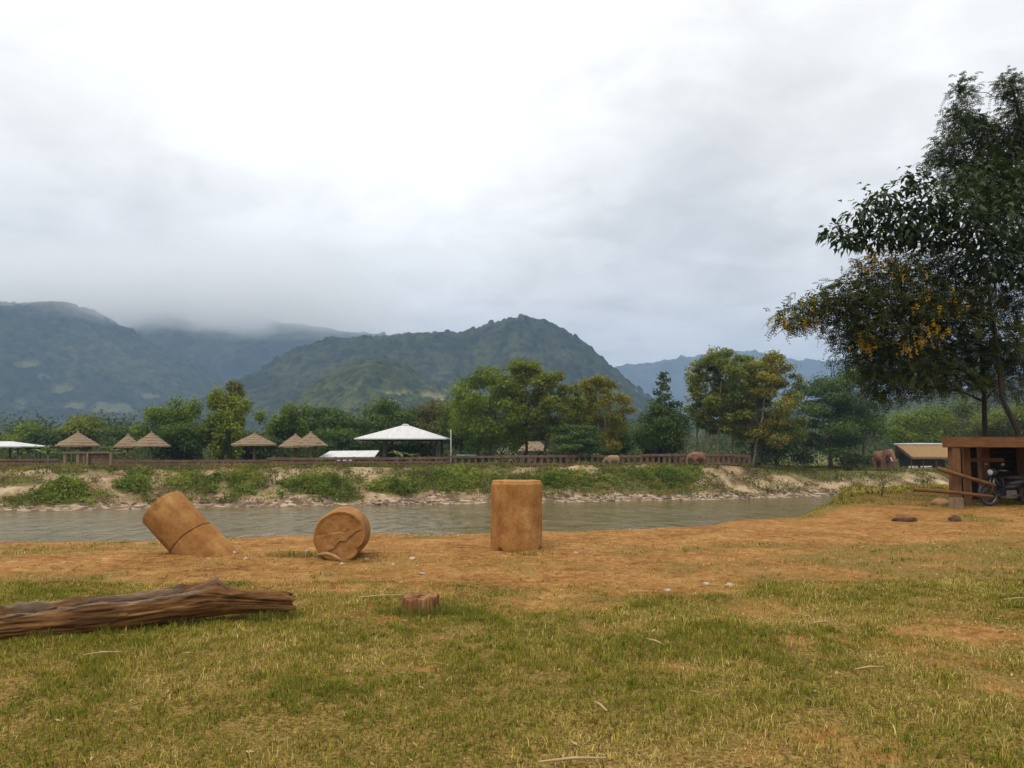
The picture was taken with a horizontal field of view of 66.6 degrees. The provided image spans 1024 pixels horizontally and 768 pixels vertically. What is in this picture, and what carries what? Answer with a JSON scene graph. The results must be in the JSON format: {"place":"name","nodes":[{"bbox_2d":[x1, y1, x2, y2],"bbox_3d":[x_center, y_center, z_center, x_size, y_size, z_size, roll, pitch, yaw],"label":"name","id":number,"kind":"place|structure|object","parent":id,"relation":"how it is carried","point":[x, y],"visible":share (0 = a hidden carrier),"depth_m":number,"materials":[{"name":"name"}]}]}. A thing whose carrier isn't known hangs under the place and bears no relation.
{"place":"outdoors","nodes":[
{"label":"outdoors","id":0,"kind":"place"},
{"bbox_2d":[0,301,228,434],"bbox_3d":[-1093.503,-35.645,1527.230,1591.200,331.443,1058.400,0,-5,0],"label":"mountain","id":1,"kind":"structure","parent":0,"point":[59,360],"depth_m":1487.13,"materials":[{"name":"plant"}]},
{"bbox_2d":[97,297,395,381],"bbox_3d":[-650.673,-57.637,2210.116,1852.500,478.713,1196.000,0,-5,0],"label":"mountain","id":2,"kind":"structure","parent":0,"point":[228,343],"depth_m":2228.33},
{"bbox_2d":[207,356,502,446],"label":"foothill","id":3,"kind":"structure","parent":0,"point":[362,381],"depth_m":722.94,"materials":[{"name":"plant"}]},
{"bbox_2d":[137,314,696,432],"bbox_3d":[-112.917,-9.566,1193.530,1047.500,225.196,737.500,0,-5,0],"label":"mountain","id":4,"kind":"structure","parent":0,"point":[445,357],"depth_m":1138.83,"materials":[{"name":"plant"}]},
{"bbox_2d":[0,496,835,541],"bbox_3d":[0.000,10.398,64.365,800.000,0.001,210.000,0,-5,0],"label":"river","id":5,"kind":"structure","parent":0,"point":[129,525],"depth_m":57.43,"materials":[{"name":"grey liquid"}]},
{"bbox_2d":[0,448,1023,767],"bbox_3d":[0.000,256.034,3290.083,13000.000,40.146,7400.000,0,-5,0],"label":"ground","id":6,"kind":"structure","parent":0,"point":[638,566],"depth_m":7.68,"materials":[{"name":"soil"}]},
{"bbox_2d":[0,418,45,455],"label":"tree","id":7,"kind":"object","parent":6,"relation":"on","point":[27,426],"visible":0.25,"depth_m":123.03,"materials":[{"name":"green plant"}]},
{"bbox_2d":[0,441,49,464],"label":"shelter","id":8,"kind":"object","parent":6,"relation":"on","point":[10,444],"visible":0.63,"depth_m":89.58,"materials":[{"name":"white metal"}]},
{"bbox_2d":[8,445,41,462],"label":"banana plant","id":9,"kind":"object","parent":6,"relation":"on","point":[29,449],"visible":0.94,"depth_m":89.50,"materials":[{"name":"green plant"}]},
{"bbox_2d":[0,458,60,469],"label":"fence","id":10,"kind":"object","parent":6,"relation":"on","point":[23,463],"visible":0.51,"depth_m":73.53,"materials":[{"name":"brown wood"}]},
{"bbox_2d":[24,445,56,458],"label":"banana plant","id":11,"kind":"object","parent":6,"relation":"on","point":[41,448],"visible":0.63,"depth_m":91.72,"materials":[{"name":"green plant"}]},
{"bbox_2d":[18,425,67,456],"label":"tree","id":12,"kind":"object","parent":6,"relation":"on","point":[44,433],"visible":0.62,"depth_m":116.10,"materials":[{"name":"green plant"}]},
{"bbox_2d":[38,449,61,462],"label":"banana plant","id":13,"kind":"object","parent":6,"relation":"on","point":[48,451],"visible":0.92,"depth_m":88.56,"materials":[{"name":"green plant"}]},
{"bbox_2d":[30,469,98,495],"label":"bush","id":14,"kind":"object","parent":6,"relation":"on","point":[62,484],"visible":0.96,"depth_m":67.26,"materials":[{"name":"green plant"}]},
{"bbox_2d":[55,431,100,464],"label":"thatched umbrella","id":15,"kind":"object","parent":6,"relation":"on","point":[78,439],"visible":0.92,"depth_m":82.71,"materials":[{"name":"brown wood"}]},
{"bbox_2d":[50,411,115,457],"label":"tree","id":16,"kind":"object","parent":6,"relation":"on","point":[89,426],"visible":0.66,"depth_m":120.01,"materials":[{"name":"green plant"}]},
{"bbox_2d":[62,452,121,465],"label":"timber pen","id":17,"kind":"object","parent":6,"relation":"on","point":[100,458],"visible":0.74,"depth_m":77.73,"materials":[{"name":"brown wood"}]},
{"bbox_2d":[83,651,120,654],"bbox_3d":[-3.123,2.051,5.946,0.277,0.026,0.022,1,-5,-7],"label":"stick","id":18,"kind":"object","parent":6,"relation":"on","point":[102,652],"visible":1,"depth_m":5.95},
{"bbox_2d":[101,446,128,454],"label":"banana plant","id":19,"kind":"object","parent":6,"relation":"on","point":[109,449],"visible":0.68,"depth_m":85.42,"materials":[{"name":"green plant"}]},
{"bbox_2d":[96,425,137,458],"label":"tree","id":20,"kind":"object","parent":6,"relation":"on","point":[117,434],"visible":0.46,"depth_m":118.41,"materials":[{"name":"green plant"}]},
{"bbox_2d":[113,433,141,462],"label":"thatched umbrella","id":21,"kind":"object","parent":6,"relation":"on","point":[127,441],"visible":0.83,"depth_m":86.04,"materials":[{"name":"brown wood"}]},
{"bbox_2d":[101,462,157,500],"bbox_3d":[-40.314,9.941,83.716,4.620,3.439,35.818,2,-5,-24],"label":"bush","id":22,"kind":"object","parent":6,"relation":"on","point":[135,479],"visible":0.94,"depth_m":70.30,"materials":[{"name":"green plant"}]},
{"bbox_2d":[0,576,296,639],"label":"fallen log","id":23,"kind":"object","parent":6,"relation":"on","point":[213,596],"visible":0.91,"depth_m":6.85,"materials":[{"name":"brown wood"}]},
{"bbox_2d":[130,431,170,463],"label":"thatched umbrella","id":24,"kind":"object","parent":6,"relation":"on","point":[151,439],"visible":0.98,"depth_m":82.84,"materials":[{"name":"wicker"}]},
{"bbox_2d":[130,395,206,459],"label":"tree","id":25,"kind":"object","parent":6,"relation":"on","point":[157,415],"visible":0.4,"depth_m":96.26,"materials":[{"name":"green plant"}]},
{"bbox_2d":[143,419,207,462],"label":"tree","id":26,"kind":"object","parent":6,"relation":"on","point":[179,435],"visible":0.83,"depth_m":92.32,"materials":[{"name":"green plant"}]},
{"bbox_2d":[113,459,267,469],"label":"fence","id":27,"kind":"object","parent":6,"relation":"on","point":[151,464],"visible":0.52,"depth_m":76.77,"materials":[{"name":"brown wood"}]},
{"bbox_2d":[142,491,239,555],"bbox_3d":[-4.853,2.393,11.877,1.507,0.751,0.753,43,3,11],"label":"drum","id":28,"kind":"object","parent":6,"relation":"on","point":[176,522],"visible":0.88,"depth_m":11.65,"materials":[{"name":"wood"}]},
{"bbox_2d":[157,469,245,496],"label":"bush","id":29,"kind":"object","parent":6,"relation":"on","point":[185,478],"visible":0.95,"depth_m":71.88,"materials":[{"name":"green plant"}]},
{"bbox_2d":[183,380,254,462],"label":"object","id":30,"kind":"object","parent":6,"relation":"on","point":[220,433],"visible":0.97,"depth_m":95.35,"materials":[{"name":"green plant"}]},
{"bbox_2d":[214,378,249,459],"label":"tree","id":31,"kind":"object","parent":6,"relation":"on","point":[234,386],"visible":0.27,"depth_m":115.15,"materials":[{"name":"green plant"}]},
{"bbox_2d":[219,461,273,498],"bbox_3d":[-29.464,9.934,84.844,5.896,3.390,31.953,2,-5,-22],"label":"bush","id":32,"kind":"object","parent":6,"relation":"on","point":[240,479],"visible":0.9,"depth_m":72.72,"materials":[{"name":"green plant"}]},
{"bbox_2d":[231,432,276,462],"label":"thatched umbrella","id":33,"kind":"object","parent":6,"relation":"on","point":[254,439],"visible":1,"depth_m":83.49,"materials":[{"name":"wicker"}]},
{"bbox_2d":[236,431,283,462],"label":"tree","id":34,"kind":"object","parent":6,"relation":"on","point":[259,450],"visible":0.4,"depth_m":99.56,"materials":[{"name":"green plant"}]},
{"bbox_2d":[252,398,313,461],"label":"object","id":35,"kind":"object","parent":6,"relation":"on","point":[286,421],"visible":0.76,"depth_m":105.10,"materials":[{"name":"green plant"}]},
{"bbox_2d":[278,433,308,461],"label":"thatched umbrella","id":36,"kind":"object","parent":6,"relation":"on","point":[292,441],"visible":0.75,"depth_m":87.87,"materials":[{"name":"wicker"}]},
{"bbox_2d":[293,431,327,461],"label":"thatched umbrella","id":37,"kind":"object","parent":6,"relation":"on","point":[310,440],"visible":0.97,"depth_m":84.87,"materials":[{"name":"wicker"}]},
{"bbox_2d":[255,465,386,502],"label":"bush","id":38,"kind":"object","parent":6,"relation":"on","point":[323,481],"visible":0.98,"depth_m":72.70,"materials":[{"name":"green plant"}]},
{"bbox_2d":[317,552,341,560],"bbox_3d":[-2.582,2.461,11.094,0.368,0.150,0.067,0,-5,0],"label":"shard","id":39,"kind":"object","parent":6,"relation":"on","point":[332,555],"visible":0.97,"depth_m":11.07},
{"bbox_2d":[300,404,364,460],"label":"tree","id":40,"kind":"object","parent":6,"relation":"on","point":[328,418],"visible":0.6,"depth_m":109.97,"materials":[{"name":"green plant"}]},
{"bbox_2d":[304,425,374,461],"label":"tree","id":41,"kind":"object","parent":6,"relation":"on","point":[345,440],"visible":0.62,"depth_m":100.45,"materials":[{"name":"green plant"}]},
{"bbox_2d":[313,506,370,559],"bbox_3d":[-2.515,2.222,11.604,0.748,0.748,0.846,0,-5,-5],"label":"drum","id":42,"kind":"object","parent":6,"relation":"on","point":[342,532],"visible":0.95,"depth_m":11.21,"materials":[{"name":"wood"}]},
{"bbox_2d":[319,450,378,463],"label":"shed","id":43,"kind":"structure","parent":6,"relation":"on","point":[370,453],"depth_m":87.00,"materials":[{"name":"white metal"}]},
{"bbox_2d":[267,456,448,468],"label":"fence","id":44,"kind":"object","parent":6,"relation":"on","point":[365,459],"visible":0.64,"depth_m":80.37,"materials":[{"name":"brown wood"}]},
{"bbox_2d":[359,594,402,597],"bbox_3d":[-1.364,2.236,8.227,0.498,0.030,0.022,0,-5,-4],"label":"stick","id":45,"kind":"object","parent":6,"relation":"on","point":[380,595],"visible":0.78,"depth_m":8.22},
{"bbox_2d":[348,395,428,460],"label":"tree","id":46,"kind":"object","parent":6,"relation":"on","point":[389,419],"visible":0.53,"depth_m":111.97,"materials":[{"name":"green plant"}]},
{"bbox_2d":[336,469,443,495],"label":"bush","id":47,"kind":"object","parent":6,"relation":"on","point":[394,483],"visible":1,"depth_m":74.08,"materials":[{"name":"green plant"}]},
{"bbox_2d":[390,451,405,463],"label":"banana plant","id":48,"kind":"object","parent":6,"relation":"on","point":[398,453],"visible":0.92,"depth_m":87.50,"materials":[{"name":"green plant"}]},
{"bbox_2d":[354,424,451,460],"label":"pavilion","id":49,"kind":"structure","parent":6,"relation":"on","point":[405,432],"depth_m":92.26,"materials":[{"name":"white metal"}]},
{"bbox_2d":[360,427,454,460],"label":"tree","id":50,"kind":"object","parent":6,"relation":"on","point":[421,449],"visible":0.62,"depth_m":99.96,"materials":[{"name":"green plant"}]},
{"bbox_2d":[400,591,439,614],"bbox_3d":[-0.918,2.206,7.794,0.429,0.237,0.343,0,-5,0],"label":"stump","id":51,"kind":"object","parent":6,"relation":"on","point":[415,599],"visible":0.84,"depth_m":7.71,"materials":[{"name":"brown wood"}]},
{"bbox_2d":[3,464,844,509],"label":"shingle","id":52,"kind":"object","parent":6,"relation":"on","point":[746,496],"visible":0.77,"depth_m":75.57,"materials":[{"name":"gravel"}]},
{"bbox_2d":[0,487,118,509],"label":"bush","id":53,"kind":"object","parent":52,"relation":"on","point":[49,495],"visible":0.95,"depth_m":65.99,"materials":[{"name":"green plant"}]},
{"bbox_2d":[404,397,453,452],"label":"tree","id":54,"kind":"object","parent":6,"relation":"on","point":[432,410],"visible":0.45,"depth_m":114.16,"materials":[{"name":"green plant"}]},
{"bbox_2d":[435,403,475,460],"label":"tree","id":55,"kind":"object","parent":6,"relation":"on","point":[445,420],"visible":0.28,"depth_m":102.73,"materials":[{"name":"green plant"}]},
{"bbox_2d":[394,463,539,496],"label":"bush","id":56,"kind":"object","parent":6,"relation":"on","point":[447,473],"visible":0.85,"depth_m":76.37,"materials":[{"name":"green plant"}]},
{"bbox_2d":[444,391,502,461],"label":"tree","id":57,"kind":"object","parent":6,"relation":"on","point":[494,413],"visible":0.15,"depth_m":100.56,"materials":[{"name":"green plant"}]},
{"bbox_2d":[0,429,947,470],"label":"thicket","id":58,"kind":"object","parent":6,"relation":"on","point":[301,453],"visible":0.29,"depth_m":104.57,"materials":[{"name":"green plant"}]},
{"bbox_2d":[0,460,948,504],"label":"undergrowth","id":59,"kind":"object","parent":6,"relation":"on","point":[804,469],"visible":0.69,"depth_m":77.77,"materials":[{"name":"green plant"}]},
{"bbox_2d":[442,362,534,461],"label":"tree","id":60,"kind":"object","parent":6,"relation":"on","point":[482,425],"visible":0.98,"depth_m":90.53,"materials":[{"name":"green plant"}]},
{"bbox_2d":[0,402,1009,463],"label":"woods","id":61,"kind":"object","parent":6,"relation":"on","point":[881,445],"visible":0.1,"depth_m":160.26,"materials":[{"name":"green plant"}]},
{"bbox_2d":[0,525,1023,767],"bbox_3d":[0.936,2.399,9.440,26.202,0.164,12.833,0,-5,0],"label":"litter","id":62,"kind":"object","parent":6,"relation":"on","point":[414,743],"visible":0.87,"depth_m":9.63,"materials":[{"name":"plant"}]},
{"bbox_2d":[491,479,541,551],"bbox_3d":[0.070,2.097,12.445,0.823,1.126,0.833,2,-5,-20],"label":"drum","id":63,"kind":"object","parent":6,"relation":"on","point":[516,514],"visible":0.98,"depth_m":12.10,"materials":[{"name":"wood"}]},
{"bbox_2d":[486,417,548,460],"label":"tree","id":64,"kind":"object","parent":6,"relation":"on","point":[513,444],"visible":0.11,"depth_m":109.29,"materials":[{"name":"green plant"}]},
{"bbox_2d":[488,355,565,462],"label":"tree","id":65,"kind":"object","parent":6,"relation":"on","point":[522,371],"visible":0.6,"depth_m":93.35,"materials":[{"name":"green plant"}]},
{"bbox_2d":[518,441,548,461],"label":"house","id":66,"kind":"structure","parent":6,"relation":"on","point":[535,444],"depth_m":105.79,"materials":[{"name":"tile"}]},
{"bbox_2d":[448,455,641,467],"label":"fence","id":67,"kind":"object","parent":6,"relation":"on","point":[495,457],"visible":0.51,"depth_m":84.58,"materials":[{"name":"brown wood"}]},
{"bbox_2d":[505,465,603,491],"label":"bush","id":68,"kind":"object","parent":6,"relation":"on","point":[546,477],"visible":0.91,"depth_m":78.18,"materials":[{"name":"green plant"}]},
{"bbox_2d":[518,368,593,465],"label":"tree","id":69,"kind":"object","parent":6,"relation":"on","point":[543,382],"visible":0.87,"depth_m":91.58,"materials":[{"name":"green plant"}]},
{"bbox_2d":[538,756,605,762],"bbox_3d":[0.300,1.880,3.905,0.341,0.027,0.022,0,-5,-2],"label":"stick","id":70,"kind":"object","parent":6,"relation":"on","point":[563,759],"visible":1,"depth_m":3.90,"materials":[{"name":"wood"}]},
{"bbox_2d":[542,424,617,462],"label":"tree","id":71,"kind":"object","parent":6,"relation":"on","point":[574,444],"visible":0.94,"depth_m":87.28,"materials":[{"name":"green plant"}]},
{"bbox_2d":[550,392,614,451],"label":"tree","id":72,"kind":"object","parent":6,"relation":"on","point":[597,408],"visible":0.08,"depth_m":104.98,"materials":[{"name":"green plant"}]},
{"bbox_2d":[562,371,639,454],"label":"tree","id":73,"kind":"object","parent":6,"relation":"on","point":[603,385],"visible":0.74,"depth_m":95.78,"materials":[{"name":"green plant"}]},
{"bbox_2d":[603,455,619,464],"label":"elephant","id":74,"kind":"object","parent":6,"relation":"on","point":[612,458],"visible":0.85,"depth_m":85.16},
{"bbox_2d":[596,406,635,454],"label":"tree","id":75,"kind":"object","parent":6,"relation":"on","point":[624,449],"visible":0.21,"depth_m":106.41,"materials":[{"name":"green plant"}]},
{"bbox_2d":[623,420,689,461],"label":"tree","id":76,"kind":"object","parent":6,"relation":"on","point":[647,449],"visible":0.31,"depth_m":101.39,"materials":[{"name":"green plant"}]},
{"bbox_2d":[630,371,699,461],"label":"tree","id":77,"kind":"object","parent":6,"relation":"on","point":[668,430],"visible":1,"depth_m":94.98,"materials":[{"name":"green plant"}]},
{"bbox_2d":[575,460,758,497],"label":"bush","id":78,"kind":"object","parent":6,"relation":"on","point":[668,470],"visible":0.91,"depth_m":81.82,"materials":[{"name":"green plant"}]},
{"bbox_2d":[640,453,750,467],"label":"fence","id":79,"kind":"object","parent":6,"relation":"on","point":[707,455],"visible":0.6,"depth_m":90.54,"materials":[{"name":"brown wood"}]},
{"bbox_2d":[682,360,709,451],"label":"tree","id":80,"kind":"object","parent":6,"relation":"on","point":[693,398],"visible":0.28,"depth_m":98.91,"materials":[{"name":"green plant"}]},
{"bbox_2d":[686,452,705,465],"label":"elephant","id":81,"kind":"object","parent":6,"relation":"on","point":[695,457],"visible":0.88,"depth_m":87.59},
{"bbox_2d":[687,357,727,456],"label":"tree","id":82,"kind":"object","parent":6,"relation":"on","point":[713,384],"visible":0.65,"depth_m":96.59,"materials":[{"name":"green plant"}]},
{"bbox_2d":[682,345,762,464],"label":"tree","id":83,"kind":"object","parent":6,"relation":"on","point":[720,360],"visible":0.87,"depth_m":95.02,"materials":[{"name":"green plant"}]},
{"bbox_2d":[713,354,773,465],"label":"tree","id":84,"kind":"object","parent":6,"relation":"on","point":[745,358],"visible":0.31,"depth_m":96.99,"materials":[{"name":"green plant"}]},
{"bbox_2d":[725,378,786,458],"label":"tree","id":85,"kind":"object","parent":6,"relation":"on","point":[772,409],"visible":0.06,"depth_m":104.21,"materials":[{"name":"green plant"}]},
{"bbox_2d":[729,348,811,466],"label":"tree","id":86,"kind":"object","parent":6,"relation":"on","point":[767,362],"visible":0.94,"depth_m":92.96,"materials":[{"name":"green plant"}]},
{"bbox_2d":[742,411,801,466],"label":"tree","id":87,"kind":"object","parent":6,"relation":"on","point":[774,450],"visible":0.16,"depth_m":106.68,"materials":[{"name":"green plant"}]},
{"bbox_2d":[782,371,879,469],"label":"tree","id":88,"kind":"object","parent":6,"relation":"on","point":[820,387],"visible":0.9,"depth_m":101.42,"materials":[{"name":"green plant"}]},
{"bbox_2d":[826,364,896,469],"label":"tree","id":89,"kind":"object","parent":6,"relation":"on","point":[876,424],"visible":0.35,"depth_m":103.54,"materials":[{"name":"green plant"}]},
{"bbox_2d":[854,666,883,669],"bbox_3d":[2.530,2.012,5.533,0.220,0.026,0.022,0,-5,-6],"label":"stick","id":90,"kind":"object","parent":6,"relation":"on","point":[864,667],"visible":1,"depth_m":5.53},
{"bbox_2d":[873,462,889,496],"bbox_3d":[12.243,3.204,26.035,0.678,1.307,0.174,0,-5,0],"label":"sapling","id":91,"kind":"object","parent":6,"relation":"on","point":[881,479],"visible":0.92,"depth_m":26.00,"materials":[{"name":"green plant"}]},
{"bbox_2d":[871,449,895,470],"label":"elephant","id":92,"kind":"object","parent":6,"relation":"on","point":[888,457],"visible":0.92,"depth_m":97.55},
{"bbox_2d":[762,234,1023,436],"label":"tree","id":93,"kind":"object","parent":6,"relation":"on","point":[925,358],"visible":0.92,"depth_m":24.50,"materials":[{"name":"green plant"}]},
{"bbox_2d":[891,517,912,521],"bbox_3d":[8.672,3.031,17.339,0.455,0.164,0.304,0,-5,0],"label":"dung clod","id":94,"kind":"object","parent":6,"relation":"on","point":[903,519],"visible":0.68,"depth_m":17.23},
{"bbox_2d":[815,147,1023,499],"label":"tree","id":95,"kind":"object","parent":6,"relation":"on","point":[908,233],"visible":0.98,"depth_m":24.19,"materials":[{"name":"green plant"}]},
{"bbox_2d":[882,402,957,442],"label":"tree","id":96,"kind":"object","parent":6,"relation":"on","point":[904,422],"visible":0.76,"depth_m":116.52,"materials":[{"name":"green plant"}]},
{"bbox_2d":[894,443,947,469],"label":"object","id":97,"kind":"object","parent":6,"relation":"on","point":[918,455],"visible":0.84,"depth_m":104.65,"materials":[{"name":"beige plant"}]},
{"bbox_2d":[930,498,948,504],"bbox_3d":[12.162,3.367,22.114,0.576,0.287,0.360,0,-5,0],"label":"boulder","id":98,"kind":"object","parent":6,"relation":"on","point":[940,501],"visible":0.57,"depth_m":21.99,"materials":[{"name":"stone"}]},
{"bbox_2d":[948,515,960,521],"bbox_3d":[9.821,3.012,17.292,0.276,0.216,0.213,0,-5,0],"label":"dung clod","id":99,"kind":"object","parent":6,"relation":"on","point":[955,518],"visible":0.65,"depth_m":17.23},
{"bbox_2d":[929,395,998,447],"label":"tree","id":100,"kind":"object","parent":6,"relation":"on","point":[968,428],"visible":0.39,"depth_m":123.77,"materials":[{"name":"green plant"}]},
{"bbox_2d":[913,437,1023,507],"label":"timber shelter","id":101,"kind":"object","parent":6,"relation":"on","point":[968,459],"visible":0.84,"depth_m":21.72,"materials":[{"name":"wood"}]},
{"bbox_2d":[917,64,1023,278],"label":"tree","id":102,"kind":"object","parent":6,"relation":"on","point":[1006,138],"visible":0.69,"depth_m":27.78,"materials":[{"name":"green plant"}]},
{"bbox_2d":[970,400,1023,436],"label":"tree","id":103,"kind":"object","parent":6,"relation":"on","point":[1000,420],"visible":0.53,"depth_m":117.73,"materials":[{"name":"green plant"}]},
{"bbox_2d":[977,463,1023,505],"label":"motorbike","id":104,"kind":"object","parent":6,"relation":"on","point":[1007,490],"visible":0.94,"depth_m":21.59,"materials":[{"name":"metal"}]},
{"bbox_2d":[0,483,1023,767],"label":"grass","id":105,"kind":"structure","parent":0,"point":[260,621],"depth_m":5.70,"materials":[{"name":"plant"}]},
{"bbox_2d":[0,0,1023,366],"label":"sky","id":106,"kind":"structure","parent":0,"point":[641,180],"materials":[{"name":"white"}]},
{"bbox_2d":[614,343,1022,419],"bbox_3d":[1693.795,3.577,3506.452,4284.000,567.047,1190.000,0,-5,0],"label":"mountain","id":107,"kind":"structure","parent":0,"point":[643,376],"depth_m":3550.24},
{"bbox_2d":[651,378,1023,450],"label":"hill","id":108,"kind":"structure","parent":0,"point":[913,404],"depth_m":541.27,"materials":[{"name":"plant"}]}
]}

